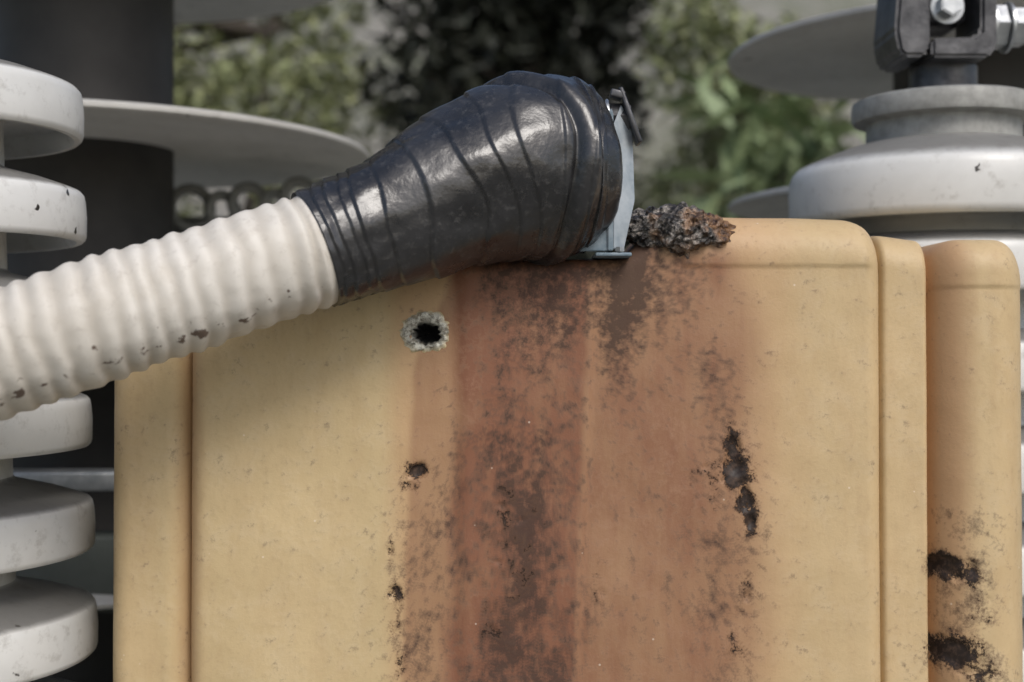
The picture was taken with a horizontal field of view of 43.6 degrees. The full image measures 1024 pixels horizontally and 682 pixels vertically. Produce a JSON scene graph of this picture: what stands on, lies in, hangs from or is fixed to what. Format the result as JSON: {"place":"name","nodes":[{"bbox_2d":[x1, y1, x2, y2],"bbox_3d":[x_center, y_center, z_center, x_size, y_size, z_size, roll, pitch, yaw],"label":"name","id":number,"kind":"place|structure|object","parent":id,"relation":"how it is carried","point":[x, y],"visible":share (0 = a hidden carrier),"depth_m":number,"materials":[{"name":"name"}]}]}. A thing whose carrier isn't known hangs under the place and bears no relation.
{"place":"outdoors","nodes":[
{"label":"outdoors","id":0,"kind":"place"},
{"bbox_2d":[174,0,876,257],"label":"ground","id":1,"kind":"structure","parent":0,"point":[770,10],"depth_m":15.68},
{"bbox_2d":[0,59,97,681],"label":"porcelain insulator","id":2,"kind":"object","parent":1,"relation":"on","point":[47,628],"visible":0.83,"depth_m":1.52,"materials":[{"name":"ceramic"}]},
{"bbox_2d":[13,469,113,612],"bbox_3d":[-0.950,0.800,2.095,1.300,1.600,0.190,0,0,0],"label":"steel support frame","id":3,"kind":"object","parent":1,"relation":"on","point":[91,570],"depth_m":2.02,"materials":[{"name":"grey metal"}]},
{"bbox_2d":[0,0,368,681],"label":"disc insulator","id":4,"kind":"object","parent":1,"relation":"on","point":[136,156],"visible":0.27,"depth_m":2.36,"materials":[{"name":"grey ceramic"}]},
{"bbox_2d":[174,176,322,232],"bbox_3d":[-0.490,0.629,2.740,0.580,1.941,0.240,0,0,0],"label":"chain","id":5,"kind":"object","parent":1,"relation":"on","point":[212,199],"visible":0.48,"depth_m":2.64,"materials":[{"name":"metal"}]},
{"bbox_2d":[174,0,400,216],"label":"leafy bush","id":6,"kind":"object","parent":1,"relation":"on","point":[237,31],"visible":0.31,"depth_m":7.75,"materials":[{"name":"green plant"}]},
{"bbox_2d":[357,0,670,258],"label":"dark tree","id":7,"kind":"object","parent":1,"relation":"on","point":[501,37],"visible":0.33,"depth_m":8.07,"materials":[{"name":"plant"}]},
{"bbox_2d":[113,201,1022,681],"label":"cast resin transformer","id":8,"kind":"object","parent":1,"relation":"on","point":[687,443],"visible":0.94,"depth_m":1.50,"materials":[{"name":"plastic"}]},
{"bbox_2d":[581,87,641,258],"bbox_3d":[0.111,-0.196,1.510,0.080,0.197,0.080,0,0,0],"label":"terminal plate","id":9,"kind":"object","parent":8,"relation":"attached to","point":[613,235],"visible":0.66,"depth_m":1.49,"materials":[{"name":"metal"}]},
{"bbox_2d":[0,71,622,420],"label":"voltage cable","id":10,"kind":"object","parent":9,"relation":"attached to","point":[511,166],"visible":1,"depth_m":1.35,"materials":[{"name":"rubber"}]},
{"bbox_2d":[631,0,857,215],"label":"leafy bush","id":11,"kind":"object","parent":1,"relation":"on","point":[718,30],"visible":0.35,"depth_m":7.67,"materials":[{"name":"green plant"}]},
{"bbox_2d":[646,43,865,217],"bbox_3d":[1.470,0.020,6.947,1.558,3.179,1.376,0,0,0],"label":"broadleaf shrub","id":12,"kind":"object","parent":1,"relation":"on","point":[749,145],"visible":0.54,"depth_m":6.78,"materials":[{"name":"green plant"}]},
{"bbox_2d":[728,0,1023,217],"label":"disc insulator","id":13,"kind":"object","parent":1,"relation":"on","point":[831,55],"visible":0.15,"depth_m":2.50,"materials":[{"name":"grey ceramic"}]},
{"bbox_2d":[789,85,1023,681],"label":"porcelain insulator","id":14,"kind":"object","parent":1,"relation":"on","point":[925,166],"visible":0.28,"depth_m":1.81,"materials":[{"name":"ceramic"}]},
{"bbox_2d":[874,0,1023,88],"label":"conductor clamp","id":15,"kind":"object","parent":14,"relation":"on","point":[905,31],"visible":0.88,"depth_m":1.89,"materials":[{"name":"metal"}]}
]}

